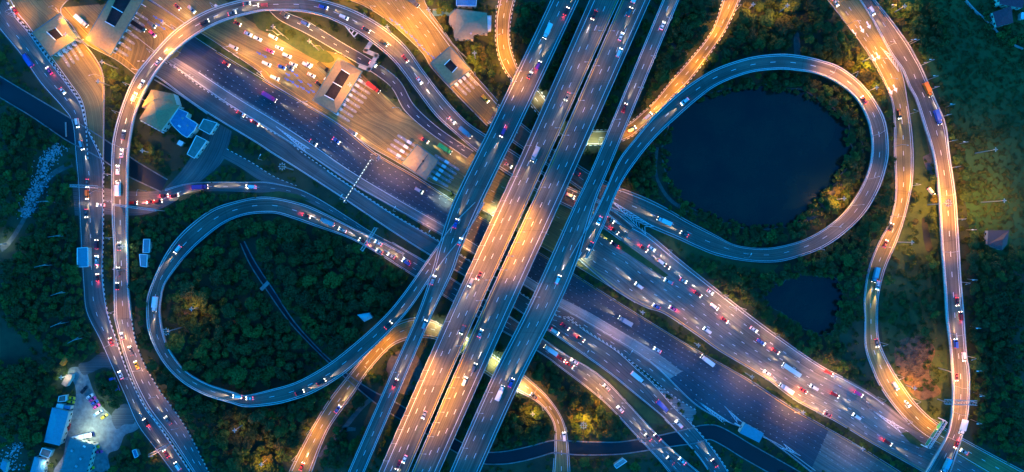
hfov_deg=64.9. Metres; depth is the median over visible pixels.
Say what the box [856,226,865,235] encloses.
tree
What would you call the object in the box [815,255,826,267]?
tree
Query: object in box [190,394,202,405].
tree
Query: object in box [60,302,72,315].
tree
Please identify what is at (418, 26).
road
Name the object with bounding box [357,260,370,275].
tree
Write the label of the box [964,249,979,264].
tree
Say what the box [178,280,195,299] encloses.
tree
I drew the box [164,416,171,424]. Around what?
pickup truck
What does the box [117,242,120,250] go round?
car
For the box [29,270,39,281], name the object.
tree
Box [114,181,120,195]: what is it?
truck
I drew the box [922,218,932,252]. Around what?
bare earth
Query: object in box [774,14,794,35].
tree
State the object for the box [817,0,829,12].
tree
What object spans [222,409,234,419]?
tree
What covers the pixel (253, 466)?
tree
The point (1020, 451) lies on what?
tree
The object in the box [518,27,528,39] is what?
tree
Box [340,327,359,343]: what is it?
tree
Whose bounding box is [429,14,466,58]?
wall
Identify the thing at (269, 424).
tree
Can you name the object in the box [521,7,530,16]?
tree
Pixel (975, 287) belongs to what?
tree
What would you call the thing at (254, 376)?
tree
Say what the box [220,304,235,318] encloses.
tree
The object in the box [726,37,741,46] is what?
tree
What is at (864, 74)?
tree
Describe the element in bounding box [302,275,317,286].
tree
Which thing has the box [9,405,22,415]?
tree
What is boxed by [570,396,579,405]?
tree
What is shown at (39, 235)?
tree
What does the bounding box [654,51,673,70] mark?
tree
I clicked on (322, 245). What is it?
tree
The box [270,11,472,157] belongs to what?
road
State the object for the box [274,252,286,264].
tree
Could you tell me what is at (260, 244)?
tree
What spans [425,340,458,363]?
roadside grass
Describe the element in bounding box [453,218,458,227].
pickup truck
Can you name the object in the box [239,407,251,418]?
tree
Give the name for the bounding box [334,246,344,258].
tree
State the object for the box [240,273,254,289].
tree
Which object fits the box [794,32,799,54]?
bare earth
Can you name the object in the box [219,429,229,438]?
tree
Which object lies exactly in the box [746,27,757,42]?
tree
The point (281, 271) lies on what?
tree
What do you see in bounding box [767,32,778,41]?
tree
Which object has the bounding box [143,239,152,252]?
hut
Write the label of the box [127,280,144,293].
tree
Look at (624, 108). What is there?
pickup truck
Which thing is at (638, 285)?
van
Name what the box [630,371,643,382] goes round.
truck
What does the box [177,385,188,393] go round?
tree
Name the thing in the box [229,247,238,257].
tree
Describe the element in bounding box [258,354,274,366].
tree
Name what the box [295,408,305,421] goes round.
tree
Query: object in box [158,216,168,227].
tree
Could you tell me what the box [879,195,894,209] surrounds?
tree
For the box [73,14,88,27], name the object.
truck
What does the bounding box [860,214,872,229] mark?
tree
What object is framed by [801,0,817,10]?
tree
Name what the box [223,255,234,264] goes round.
tree
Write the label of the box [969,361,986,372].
tree
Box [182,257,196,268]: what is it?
tree
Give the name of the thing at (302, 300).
tree
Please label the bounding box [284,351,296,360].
tree
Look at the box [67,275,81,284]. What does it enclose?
tree
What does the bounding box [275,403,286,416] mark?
tree
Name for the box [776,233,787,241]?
tree
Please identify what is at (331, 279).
tree
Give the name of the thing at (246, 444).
tree
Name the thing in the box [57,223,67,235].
tree
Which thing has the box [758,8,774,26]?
tree
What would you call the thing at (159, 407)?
road
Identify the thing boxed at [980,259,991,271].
tree
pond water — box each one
[663,85,851,229]
[764,275,842,334]
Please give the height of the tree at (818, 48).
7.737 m
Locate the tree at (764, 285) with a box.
[758,279,771,291]
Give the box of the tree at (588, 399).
[578,392,594,407]
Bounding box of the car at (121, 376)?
[118,371,123,378]
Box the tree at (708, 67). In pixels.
[703,59,712,71]
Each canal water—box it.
[0,77,166,190]
[241,242,797,471]
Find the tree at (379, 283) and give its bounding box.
[373,275,388,291]
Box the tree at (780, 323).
[775,317,787,329]
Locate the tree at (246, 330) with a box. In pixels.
[241,325,252,336]
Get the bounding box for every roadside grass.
[196,35,266,80]
[252,11,333,62]
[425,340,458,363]
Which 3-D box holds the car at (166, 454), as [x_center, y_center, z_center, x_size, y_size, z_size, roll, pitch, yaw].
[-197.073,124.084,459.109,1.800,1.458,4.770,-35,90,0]
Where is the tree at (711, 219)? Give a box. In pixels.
[707,215,717,225]
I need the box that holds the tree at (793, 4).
[778,0,800,13]
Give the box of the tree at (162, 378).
[156,373,167,384]
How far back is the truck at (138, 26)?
456.56 m
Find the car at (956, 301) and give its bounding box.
[955,297,958,305]
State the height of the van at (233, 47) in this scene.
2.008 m
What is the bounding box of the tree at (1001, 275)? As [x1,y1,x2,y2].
[995,270,1007,281]
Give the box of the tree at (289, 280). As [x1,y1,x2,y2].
[283,270,297,286]
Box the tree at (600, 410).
[595,405,605,415]
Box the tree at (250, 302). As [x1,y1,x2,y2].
[244,296,259,310]
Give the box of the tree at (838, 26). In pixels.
[832,21,843,32]
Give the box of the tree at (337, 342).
[326,334,346,352]
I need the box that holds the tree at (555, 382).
[550,375,562,389]
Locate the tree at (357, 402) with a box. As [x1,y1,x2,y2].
[351,395,364,407]
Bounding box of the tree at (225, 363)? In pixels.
[217,360,230,368]
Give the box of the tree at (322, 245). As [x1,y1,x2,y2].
[314,234,330,251]
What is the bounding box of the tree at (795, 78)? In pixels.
[790,73,799,83]
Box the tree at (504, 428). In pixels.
[499,424,508,433]
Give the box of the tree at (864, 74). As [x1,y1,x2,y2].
[858,68,873,83]
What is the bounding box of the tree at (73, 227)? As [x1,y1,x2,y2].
[63,221,77,233]
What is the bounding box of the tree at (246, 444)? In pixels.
[242,435,252,449]
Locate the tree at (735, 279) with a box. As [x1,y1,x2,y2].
[731,274,744,284]
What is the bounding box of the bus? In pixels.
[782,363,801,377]
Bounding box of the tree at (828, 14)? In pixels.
[824,7,833,19]
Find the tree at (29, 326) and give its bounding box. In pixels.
[25,322,38,330]
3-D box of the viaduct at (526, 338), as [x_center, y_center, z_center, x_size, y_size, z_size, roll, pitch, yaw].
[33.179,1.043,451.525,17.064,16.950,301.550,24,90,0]
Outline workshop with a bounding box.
[44,407,73,445]
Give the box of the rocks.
[0,143,69,470]
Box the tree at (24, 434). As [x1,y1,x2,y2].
[18,427,31,441]
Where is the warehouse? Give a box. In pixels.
[60,437,98,471]
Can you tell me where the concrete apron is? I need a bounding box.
[657,385,695,422]
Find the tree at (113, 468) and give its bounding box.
[107,465,117,471]
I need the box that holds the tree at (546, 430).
[540,423,551,437]
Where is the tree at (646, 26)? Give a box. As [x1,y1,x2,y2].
[643,21,651,30]
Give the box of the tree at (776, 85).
[771,79,781,91]
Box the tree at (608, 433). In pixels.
[602,430,614,437]
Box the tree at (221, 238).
[215,233,227,245]
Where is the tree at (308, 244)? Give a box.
[300,239,316,254]
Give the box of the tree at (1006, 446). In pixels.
[1000,441,1016,452]
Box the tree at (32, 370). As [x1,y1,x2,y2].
[27,366,38,376]
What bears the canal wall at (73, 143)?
on the ground at (172, 150)
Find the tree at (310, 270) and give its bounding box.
[305,265,318,276]
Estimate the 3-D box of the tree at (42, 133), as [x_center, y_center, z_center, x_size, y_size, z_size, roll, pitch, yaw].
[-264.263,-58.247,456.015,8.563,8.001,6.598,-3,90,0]
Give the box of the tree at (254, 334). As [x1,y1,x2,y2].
[248,328,260,337]
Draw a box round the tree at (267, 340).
[262,336,272,346]
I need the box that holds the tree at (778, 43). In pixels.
[773,36,785,49]
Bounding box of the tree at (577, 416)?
[573,411,582,419]
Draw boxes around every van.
[74,118,79,127]
[78,141,84,149]
[85,190,88,198]
[94,240,98,248]
[116,267,120,275]
[129,201,137,204]
[147,21,156,27]
[152,199,161,203]
[174,245,180,253]
[174,462,180,470]
[228,44,237,50]
[233,394,241,398]
[258,3,267,6]
[262,60,270,66]
[268,33,277,39]
[270,75,279,80]
[300,20,309,26]
[339,14,348,19]
[414,187,423,193]
[421,320,427,328]
[459,325,465,333]
[461,376,467,385]
[468,278,473,286]
[471,363,476,372]
[500,128,505,136]
[535,61,540,69]
[550,328,558,334]
[555,275,560,283]
[566,193,574,198]
[616,48,621,56]
[626,7,632,16]
[634,282,642,289]
[644,112,651,119]
[703,327,711,333]
[809,384,818,390]
[852,413,861,419]
[854,390,862,396]
[868,6,874,15]
[892,381,898,389]
[897,110,901,118]
[927,187,934,194]
[953,339,958,347]
[958,311,963,320]
[961,352,965,360]
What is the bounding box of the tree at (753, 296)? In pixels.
[747,289,758,302]
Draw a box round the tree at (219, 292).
[211,287,224,299]
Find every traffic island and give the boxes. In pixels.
[261,191,309,200]
[545,334,664,423]
[600,229,667,276]
[652,230,777,287]
[902,432,924,447]
[904,81,929,160]
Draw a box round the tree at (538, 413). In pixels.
[529,405,544,419]
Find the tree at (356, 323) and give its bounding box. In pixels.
[352,319,362,330]
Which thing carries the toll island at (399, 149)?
on the road at (378, 122)
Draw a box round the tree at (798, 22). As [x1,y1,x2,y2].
[790,16,803,30]
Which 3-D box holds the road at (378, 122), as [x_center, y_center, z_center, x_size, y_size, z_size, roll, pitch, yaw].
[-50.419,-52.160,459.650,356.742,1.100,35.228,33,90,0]
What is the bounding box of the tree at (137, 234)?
[132,227,141,239]
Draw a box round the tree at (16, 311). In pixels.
[11,304,23,317]
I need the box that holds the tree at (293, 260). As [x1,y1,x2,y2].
[288,255,300,266]
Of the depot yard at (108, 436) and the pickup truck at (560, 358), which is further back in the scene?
the depot yard at (108, 436)
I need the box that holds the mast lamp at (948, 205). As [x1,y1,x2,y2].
[927,199,951,206]
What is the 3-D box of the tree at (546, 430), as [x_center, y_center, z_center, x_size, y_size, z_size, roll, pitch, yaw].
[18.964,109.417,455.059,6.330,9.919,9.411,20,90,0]
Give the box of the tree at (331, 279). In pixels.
[323,271,342,287]
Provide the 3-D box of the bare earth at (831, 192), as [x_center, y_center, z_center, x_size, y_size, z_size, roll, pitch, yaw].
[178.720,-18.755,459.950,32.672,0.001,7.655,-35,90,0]
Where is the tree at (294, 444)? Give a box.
[284,437,299,448]
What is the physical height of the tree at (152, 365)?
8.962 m
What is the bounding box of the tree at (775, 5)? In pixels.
[772,0,780,9]
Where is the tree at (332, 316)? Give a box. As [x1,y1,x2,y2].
[326,310,337,322]
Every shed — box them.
[30,455,49,471]
[39,447,54,457]
[56,403,66,408]
[58,394,68,401]
[64,404,73,409]
[187,135,208,158]
[198,118,219,134]
[487,16,490,31]
[1018,12,1023,19]
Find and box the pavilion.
[77,247,91,266]
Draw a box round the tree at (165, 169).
[159,164,170,176]
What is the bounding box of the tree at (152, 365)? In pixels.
[146,359,157,372]
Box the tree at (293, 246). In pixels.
[282,238,301,254]
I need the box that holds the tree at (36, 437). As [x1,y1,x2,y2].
[31,432,43,442]
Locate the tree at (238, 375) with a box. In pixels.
[228,364,247,384]
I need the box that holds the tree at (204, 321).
[199,316,210,327]
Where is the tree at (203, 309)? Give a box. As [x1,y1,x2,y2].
[199,302,207,313]
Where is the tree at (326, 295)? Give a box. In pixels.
[318,287,334,303]
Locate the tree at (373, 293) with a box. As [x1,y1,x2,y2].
[362,287,378,306]
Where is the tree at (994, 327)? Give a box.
[990,322,1000,332]
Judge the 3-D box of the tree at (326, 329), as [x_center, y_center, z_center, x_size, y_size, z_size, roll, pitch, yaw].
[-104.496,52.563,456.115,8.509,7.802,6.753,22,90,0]
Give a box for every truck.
[22,53,33,66]
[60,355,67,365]
[72,432,93,438]
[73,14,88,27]
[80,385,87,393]
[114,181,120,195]
[116,165,119,174]
[120,130,125,139]
[128,346,133,355]
[131,20,145,31]
[137,80,144,88]
[151,296,158,311]
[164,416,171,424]
[187,5,195,12]
[191,185,207,189]
[200,19,209,25]
[261,91,276,101]
[280,11,288,17]
[282,52,291,58]
[295,389,304,395]
[316,378,325,385]
[317,61,329,72]
[318,4,327,9]
[319,217,334,226]
[366,81,380,92]
[379,39,387,46]
[395,460,401,469]
[408,0,419,7]
[430,275,435,284]
[437,143,451,153]
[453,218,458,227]
[458,126,471,138]
[495,385,504,401]
[508,378,514,387]
[530,146,539,161]
[542,22,552,38]
[544,345,557,355]
[556,355,564,361]
[561,322,568,329]
[591,10,597,19]
[618,316,632,326]
[621,103,627,112]
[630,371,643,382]
[656,399,668,412]
[657,217,672,225]
[666,456,674,464]
[675,420,683,427]
[680,97,688,105]
[700,354,714,366]
[756,338,765,344]
[779,383,793,394]
[871,267,880,281]
[875,280,880,289]
[922,81,932,96]
[933,109,941,124]
[941,457,952,471]
[958,419,968,434]
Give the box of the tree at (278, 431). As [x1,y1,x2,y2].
[274,425,284,438]
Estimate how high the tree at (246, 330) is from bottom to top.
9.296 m
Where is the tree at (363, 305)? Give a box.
[355,298,370,310]
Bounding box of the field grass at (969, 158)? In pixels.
[888,0,1023,286]
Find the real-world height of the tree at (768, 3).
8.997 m
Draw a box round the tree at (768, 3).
[764,0,774,6]
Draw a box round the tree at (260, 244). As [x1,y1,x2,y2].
[254,237,268,254]
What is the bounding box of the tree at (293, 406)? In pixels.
[287,398,302,413]
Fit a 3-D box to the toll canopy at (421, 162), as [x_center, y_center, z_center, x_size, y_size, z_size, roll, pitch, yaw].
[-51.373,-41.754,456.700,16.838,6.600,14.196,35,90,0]
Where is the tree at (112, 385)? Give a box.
[103,379,117,390]
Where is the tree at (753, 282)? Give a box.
[748,277,758,288]
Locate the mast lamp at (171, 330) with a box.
[162,326,184,335]
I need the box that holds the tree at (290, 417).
[286,412,295,421]
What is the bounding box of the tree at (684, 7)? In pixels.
[679,1,689,13]
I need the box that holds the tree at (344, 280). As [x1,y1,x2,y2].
[339,274,347,284]
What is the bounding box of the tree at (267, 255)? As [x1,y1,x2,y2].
[260,249,272,261]
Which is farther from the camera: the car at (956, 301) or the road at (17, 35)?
the road at (17, 35)
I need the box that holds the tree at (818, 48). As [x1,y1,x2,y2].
[812,42,823,56]
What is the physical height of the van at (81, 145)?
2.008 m
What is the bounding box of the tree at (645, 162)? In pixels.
[638,156,651,168]
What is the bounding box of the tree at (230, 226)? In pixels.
[224,221,237,233]
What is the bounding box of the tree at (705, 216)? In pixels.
[697,212,709,220]
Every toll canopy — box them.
[32,13,80,56]
[85,0,145,54]
[312,57,362,113]
[401,144,438,179]
[430,46,470,86]
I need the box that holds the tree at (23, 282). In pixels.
[17,276,29,289]
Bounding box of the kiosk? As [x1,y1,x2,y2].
[177,140,184,145]
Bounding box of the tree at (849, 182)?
[842,177,854,187]
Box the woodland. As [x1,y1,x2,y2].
[0,0,1023,471]
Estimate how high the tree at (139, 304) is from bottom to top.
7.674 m
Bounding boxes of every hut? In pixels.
[0,459,9,471]
[61,374,74,386]
[132,449,140,457]
[139,254,149,266]
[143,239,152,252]
[358,312,372,321]
[613,457,626,468]
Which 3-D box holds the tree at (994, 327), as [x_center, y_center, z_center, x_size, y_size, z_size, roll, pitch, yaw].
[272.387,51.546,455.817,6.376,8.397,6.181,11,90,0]
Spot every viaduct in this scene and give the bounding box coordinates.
[348,0,578,471]
[379,0,618,471]
[412,0,649,471]
[450,0,678,471]
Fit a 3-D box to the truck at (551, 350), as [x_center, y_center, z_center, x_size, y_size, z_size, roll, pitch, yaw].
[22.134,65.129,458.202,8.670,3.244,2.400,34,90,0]
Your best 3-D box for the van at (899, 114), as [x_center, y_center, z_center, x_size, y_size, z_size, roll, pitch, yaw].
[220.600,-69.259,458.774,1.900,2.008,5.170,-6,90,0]
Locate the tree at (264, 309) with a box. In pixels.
[259,302,273,315]
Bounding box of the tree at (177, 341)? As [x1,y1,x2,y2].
[164,333,184,352]
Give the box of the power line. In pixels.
[50,163,81,327]
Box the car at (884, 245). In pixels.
[882,240,887,247]
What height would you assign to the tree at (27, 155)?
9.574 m
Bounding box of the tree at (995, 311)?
[991,305,1003,315]
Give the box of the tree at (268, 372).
[261,366,275,381]
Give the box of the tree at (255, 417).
[248,409,264,423]
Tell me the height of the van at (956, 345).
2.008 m
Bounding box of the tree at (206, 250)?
[201,245,215,260]
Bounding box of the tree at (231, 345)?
[226,340,237,351]
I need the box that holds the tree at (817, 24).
[812,20,823,29]
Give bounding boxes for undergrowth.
[0,0,1023,471]
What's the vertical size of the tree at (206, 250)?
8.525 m
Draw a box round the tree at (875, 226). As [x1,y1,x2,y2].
[869,221,881,232]
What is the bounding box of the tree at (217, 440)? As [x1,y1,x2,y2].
[210,435,228,447]
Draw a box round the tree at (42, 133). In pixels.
[36,127,49,137]
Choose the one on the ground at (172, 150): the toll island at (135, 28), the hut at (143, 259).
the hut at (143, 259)
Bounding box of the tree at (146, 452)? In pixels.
[142,448,153,460]
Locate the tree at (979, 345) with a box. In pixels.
[974,338,985,353]
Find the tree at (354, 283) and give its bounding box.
[343,277,361,290]
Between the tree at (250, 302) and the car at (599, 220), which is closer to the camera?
the car at (599, 220)
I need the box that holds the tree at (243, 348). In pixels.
[234,343,251,354]
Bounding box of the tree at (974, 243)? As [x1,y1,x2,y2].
[967,238,979,249]
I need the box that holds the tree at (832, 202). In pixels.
[825,196,839,210]
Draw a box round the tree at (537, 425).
[530,420,543,436]
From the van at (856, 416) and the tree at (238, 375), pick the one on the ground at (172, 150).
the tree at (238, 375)
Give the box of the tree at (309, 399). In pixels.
[302,393,316,410]
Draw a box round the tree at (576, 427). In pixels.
[570,421,581,435]
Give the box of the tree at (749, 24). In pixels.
[745,20,758,28]
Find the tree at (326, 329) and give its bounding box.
[319,322,333,333]
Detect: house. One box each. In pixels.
[983,230,1008,249]
[990,6,1012,28]
[993,0,1023,9]
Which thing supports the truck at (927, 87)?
on the ramp bridge at (901, 52)
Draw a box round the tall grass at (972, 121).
[923,0,1023,260]
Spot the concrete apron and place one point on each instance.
(689, 412)
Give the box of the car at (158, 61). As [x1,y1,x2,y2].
[154,57,161,65]
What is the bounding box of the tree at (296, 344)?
[291,340,301,349]
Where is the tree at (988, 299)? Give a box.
[984,295,995,305]
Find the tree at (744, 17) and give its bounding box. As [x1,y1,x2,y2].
[738,8,757,23]
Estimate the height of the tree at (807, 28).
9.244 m
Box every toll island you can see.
[57,51,70,66]
[62,47,74,63]
[67,44,78,59]
[71,41,83,56]
[115,47,128,56]
[118,42,131,50]
[122,36,134,44]
[125,30,137,38]
[129,24,141,32]
[132,18,144,25]
[136,12,147,20]
[334,113,349,121]
[340,108,352,117]
[343,103,356,112]
[346,98,359,107]
[349,93,363,103]
[351,89,366,98]
[354,83,369,94]
[357,78,371,89]
[387,148,404,159]
[390,143,408,155]
[394,139,412,150]
[397,135,415,146]
[429,174,447,187]
[432,170,450,182]
[434,154,459,170]
[435,166,453,178]
[437,162,456,174]
[454,82,466,94]
[458,79,470,91]
[462,76,474,88]
[466,73,477,85]
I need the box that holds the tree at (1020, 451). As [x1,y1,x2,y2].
[1016,443,1023,457]
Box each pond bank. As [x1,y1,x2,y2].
[661,84,852,230]
[764,275,839,333]
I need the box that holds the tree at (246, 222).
[241,217,253,227]
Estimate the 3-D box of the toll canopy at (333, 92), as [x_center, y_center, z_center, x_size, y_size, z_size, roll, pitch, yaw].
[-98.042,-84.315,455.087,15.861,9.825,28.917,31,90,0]
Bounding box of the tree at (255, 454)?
[250,451,262,462]
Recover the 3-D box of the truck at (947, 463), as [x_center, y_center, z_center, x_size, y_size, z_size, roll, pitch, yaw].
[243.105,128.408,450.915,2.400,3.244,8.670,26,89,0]
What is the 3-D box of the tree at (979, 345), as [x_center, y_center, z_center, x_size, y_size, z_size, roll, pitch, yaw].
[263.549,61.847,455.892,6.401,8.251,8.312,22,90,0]
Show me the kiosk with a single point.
(180, 143)
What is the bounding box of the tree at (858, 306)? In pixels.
[852,303,863,310]
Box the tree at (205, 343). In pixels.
[198,338,210,348]
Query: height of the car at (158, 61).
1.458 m
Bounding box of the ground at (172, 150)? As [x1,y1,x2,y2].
[0,0,1023,471]
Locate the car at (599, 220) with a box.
[596,216,601,224]
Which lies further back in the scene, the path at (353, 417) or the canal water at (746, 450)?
the path at (353, 417)
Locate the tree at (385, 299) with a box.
[377,291,394,308]
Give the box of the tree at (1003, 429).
[996,424,1010,435]
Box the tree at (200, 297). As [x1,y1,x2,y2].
[190,287,208,308]
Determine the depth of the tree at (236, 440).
453.90 m
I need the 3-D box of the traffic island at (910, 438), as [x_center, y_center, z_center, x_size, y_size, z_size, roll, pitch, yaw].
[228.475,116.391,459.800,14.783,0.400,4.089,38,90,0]
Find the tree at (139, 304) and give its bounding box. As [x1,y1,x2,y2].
[135,298,147,307]
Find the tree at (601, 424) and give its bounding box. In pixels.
[597,418,609,428]
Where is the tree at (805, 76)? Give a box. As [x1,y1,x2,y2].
[799,72,810,83]
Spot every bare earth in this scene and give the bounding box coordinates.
[0,318,54,378]
[386,350,422,394]
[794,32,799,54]
[803,184,844,221]
[894,336,940,399]
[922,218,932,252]
[923,127,934,174]
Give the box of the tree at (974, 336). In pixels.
[967,329,980,342]
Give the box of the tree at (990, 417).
[984,412,997,422]
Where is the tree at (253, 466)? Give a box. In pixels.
[247,458,265,471]
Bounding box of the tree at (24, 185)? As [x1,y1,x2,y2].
[15,181,30,190]
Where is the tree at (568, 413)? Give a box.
[561,407,577,419]
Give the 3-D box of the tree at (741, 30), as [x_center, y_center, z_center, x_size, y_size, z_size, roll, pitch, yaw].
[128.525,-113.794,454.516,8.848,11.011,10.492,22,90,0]
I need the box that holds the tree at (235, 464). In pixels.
[226,456,241,470]
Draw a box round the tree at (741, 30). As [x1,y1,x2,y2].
[733,24,749,42]
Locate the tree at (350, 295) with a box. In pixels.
[344,288,355,299]
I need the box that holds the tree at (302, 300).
[295,290,313,308]
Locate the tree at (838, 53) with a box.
[831,45,843,61]
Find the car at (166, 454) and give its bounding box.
[163,450,169,457]
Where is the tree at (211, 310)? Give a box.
[207,304,218,314]
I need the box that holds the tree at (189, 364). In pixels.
[182,360,196,370]
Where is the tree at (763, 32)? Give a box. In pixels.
[757,26,769,38]
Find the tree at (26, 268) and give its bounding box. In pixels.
[16,263,33,275]
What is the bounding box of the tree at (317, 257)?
[311,252,323,263]
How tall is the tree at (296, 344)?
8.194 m
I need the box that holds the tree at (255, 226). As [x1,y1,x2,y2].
[251,222,262,234]
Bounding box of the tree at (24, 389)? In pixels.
[16,383,30,397]
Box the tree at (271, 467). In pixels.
[265,462,281,471]
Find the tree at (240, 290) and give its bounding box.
[234,285,249,295]
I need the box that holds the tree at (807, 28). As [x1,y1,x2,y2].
[800,22,812,34]
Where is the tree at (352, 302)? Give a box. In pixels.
[346,298,359,312]
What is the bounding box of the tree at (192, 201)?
[185,194,200,209]
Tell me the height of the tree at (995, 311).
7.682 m
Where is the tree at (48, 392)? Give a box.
[41,385,55,398]
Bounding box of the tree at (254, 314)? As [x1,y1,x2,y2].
[247,309,260,320]
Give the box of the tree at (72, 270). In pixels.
[66,264,78,275]
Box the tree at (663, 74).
[654,68,669,84]
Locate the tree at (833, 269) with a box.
[828,262,837,274]
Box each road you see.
[0,0,190,471]
[5,0,104,160]
[56,0,183,73]
[72,184,178,215]
[113,314,208,471]
[126,0,899,471]
[131,60,728,471]
[151,0,634,302]
[156,182,519,322]
[165,117,231,188]
[221,149,296,186]
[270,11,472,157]
[289,317,569,471]
[350,0,497,125]
[380,242,698,471]
[495,0,739,145]
[555,307,730,422]
[578,212,983,471]
[828,0,1023,471]
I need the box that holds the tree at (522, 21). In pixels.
[516,16,529,27]
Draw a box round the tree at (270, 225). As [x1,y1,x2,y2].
[264,220,277,234]
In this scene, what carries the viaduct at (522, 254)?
on the ground at (172, 150)
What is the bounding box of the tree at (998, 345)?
[992,339,1005,351]
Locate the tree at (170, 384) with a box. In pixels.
[166,379,175,391]
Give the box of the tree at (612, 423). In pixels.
[606,418,618,430]
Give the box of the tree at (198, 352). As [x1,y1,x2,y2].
[193,347,207,358]
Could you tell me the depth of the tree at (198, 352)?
451.43 m
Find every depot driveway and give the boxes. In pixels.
[78,352,111,374]
[111,404,134,428]
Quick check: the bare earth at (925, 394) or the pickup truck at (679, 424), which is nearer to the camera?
the pickup truck at (679, 424)
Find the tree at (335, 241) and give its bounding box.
[330,235,342,247]
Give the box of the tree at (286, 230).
[276,222,297,242]
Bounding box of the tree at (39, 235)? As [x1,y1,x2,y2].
[33,228,47,242]
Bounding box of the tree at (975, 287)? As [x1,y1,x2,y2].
[969,283,980,295]
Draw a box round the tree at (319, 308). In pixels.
[314,304,324,314]
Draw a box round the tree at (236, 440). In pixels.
[229,434,242,446]
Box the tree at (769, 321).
[764,316,775,328]
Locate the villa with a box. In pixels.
[449,9,487,41]
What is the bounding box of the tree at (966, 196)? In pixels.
[959,190,972,202]
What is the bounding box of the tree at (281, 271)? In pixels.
[275,264,290,278]
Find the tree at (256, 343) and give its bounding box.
[247,338,263,349]
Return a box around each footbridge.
[260,281,269,290]
[358,41,378,71]
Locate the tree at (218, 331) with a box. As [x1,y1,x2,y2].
[213,325,223,339]
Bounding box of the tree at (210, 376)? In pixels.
[203,368,216,382]
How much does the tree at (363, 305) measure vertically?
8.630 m
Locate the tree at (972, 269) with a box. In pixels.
[966,264,977,274]
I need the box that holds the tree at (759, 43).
[752,35,765,48]
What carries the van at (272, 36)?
on the road at (378, 122)
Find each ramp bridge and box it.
[111,0,634,318]
[146,197,484,406]
[487,54,888,261]
[860,0,969,471]
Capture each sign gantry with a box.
[69,184,103,187]
[112,204,164,210]
[148,443,170,455]
[343,159,373,202]
[360,227,377,250]
[921,417,947,448]
[937,398,976,405]
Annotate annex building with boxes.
[170,108,199,137]
[456,0,476,7]
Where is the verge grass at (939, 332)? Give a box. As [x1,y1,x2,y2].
[880,126,950,428]
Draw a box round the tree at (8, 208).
[0,199,14,214]
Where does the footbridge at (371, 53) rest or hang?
on the ground at (172, 150)
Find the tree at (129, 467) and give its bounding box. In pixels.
[124,462,136,471]
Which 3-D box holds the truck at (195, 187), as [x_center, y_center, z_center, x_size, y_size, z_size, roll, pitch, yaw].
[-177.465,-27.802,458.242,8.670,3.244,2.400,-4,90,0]
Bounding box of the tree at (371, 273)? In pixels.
[365,267,378,280]
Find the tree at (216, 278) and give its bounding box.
[209,269,224,286]
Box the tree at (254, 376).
[247,367,263,387]
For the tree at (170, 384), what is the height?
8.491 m
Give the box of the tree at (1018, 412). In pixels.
[1011,402,1023,418]
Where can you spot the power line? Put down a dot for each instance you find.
(63, 245)
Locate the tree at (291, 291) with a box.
[283,285,301,300]
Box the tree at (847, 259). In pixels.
[840,253,854,265]
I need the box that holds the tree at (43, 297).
[39,292,51,302]
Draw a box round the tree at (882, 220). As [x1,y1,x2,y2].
[876,215,887,227]
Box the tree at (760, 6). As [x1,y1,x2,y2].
[754,0,766,12]
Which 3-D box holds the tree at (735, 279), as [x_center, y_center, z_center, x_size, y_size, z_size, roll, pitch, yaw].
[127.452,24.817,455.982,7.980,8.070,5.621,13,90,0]
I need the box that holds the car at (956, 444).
[954,440,959,448]
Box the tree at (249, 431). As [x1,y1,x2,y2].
[244,425,257,439]
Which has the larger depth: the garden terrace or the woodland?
the garden terrace
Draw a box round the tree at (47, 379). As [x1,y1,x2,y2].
[43,375,53,387]
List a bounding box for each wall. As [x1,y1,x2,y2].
[0,76,167,179]
[0,97,160,191]
[154,79,206,113]
[240,243,767,471]
[244,241,800,471]
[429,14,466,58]
[763,437,815,470]
[965,0,997,32]
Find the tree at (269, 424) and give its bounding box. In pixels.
[260,418,274,430]
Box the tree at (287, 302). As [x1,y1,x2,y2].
[281,296,292,307]
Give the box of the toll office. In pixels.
[738,422,763,441]
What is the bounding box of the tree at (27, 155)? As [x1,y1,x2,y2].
[20,149,35,162]
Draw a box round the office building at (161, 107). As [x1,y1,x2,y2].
[139,89,183,132]
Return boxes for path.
[0,162,72,251]
[318,427,355,456]
[342,393,381,429]
[654,147,705,220]
[670,43,687,54]
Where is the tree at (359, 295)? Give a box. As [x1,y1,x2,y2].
[356,289,368,298]
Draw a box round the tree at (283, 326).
[273,317,289,332]
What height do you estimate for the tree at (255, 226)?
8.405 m
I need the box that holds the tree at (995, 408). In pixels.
[990,402,1001,413]
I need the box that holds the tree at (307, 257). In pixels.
[302,251,312,263]
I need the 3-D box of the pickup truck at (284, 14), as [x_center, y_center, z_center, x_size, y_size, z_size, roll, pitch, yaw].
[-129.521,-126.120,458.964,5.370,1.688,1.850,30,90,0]
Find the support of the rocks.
on the ground at (172, 150)
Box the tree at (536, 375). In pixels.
[532,370,543,381]
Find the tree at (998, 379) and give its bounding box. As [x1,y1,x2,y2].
[991,375,1004,386]
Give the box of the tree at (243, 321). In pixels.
[236,314,250,327]
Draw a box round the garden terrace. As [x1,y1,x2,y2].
[433,8,454,15]
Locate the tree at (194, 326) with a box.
[185,316,202,333]
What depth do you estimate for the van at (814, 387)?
457.90 m
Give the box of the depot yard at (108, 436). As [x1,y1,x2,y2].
[54,367,138,471]
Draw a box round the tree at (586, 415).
[579,408,592,421]
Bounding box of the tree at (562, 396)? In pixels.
[554,389,567,401]
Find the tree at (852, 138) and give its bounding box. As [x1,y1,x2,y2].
[848,132,856,143]
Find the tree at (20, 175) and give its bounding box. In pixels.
[15,169,27,180]
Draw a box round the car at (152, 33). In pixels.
[149,30,156,37]
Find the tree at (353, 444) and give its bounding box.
[348,438,358,450]
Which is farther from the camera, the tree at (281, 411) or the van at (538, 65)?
the tree at (281, 411)

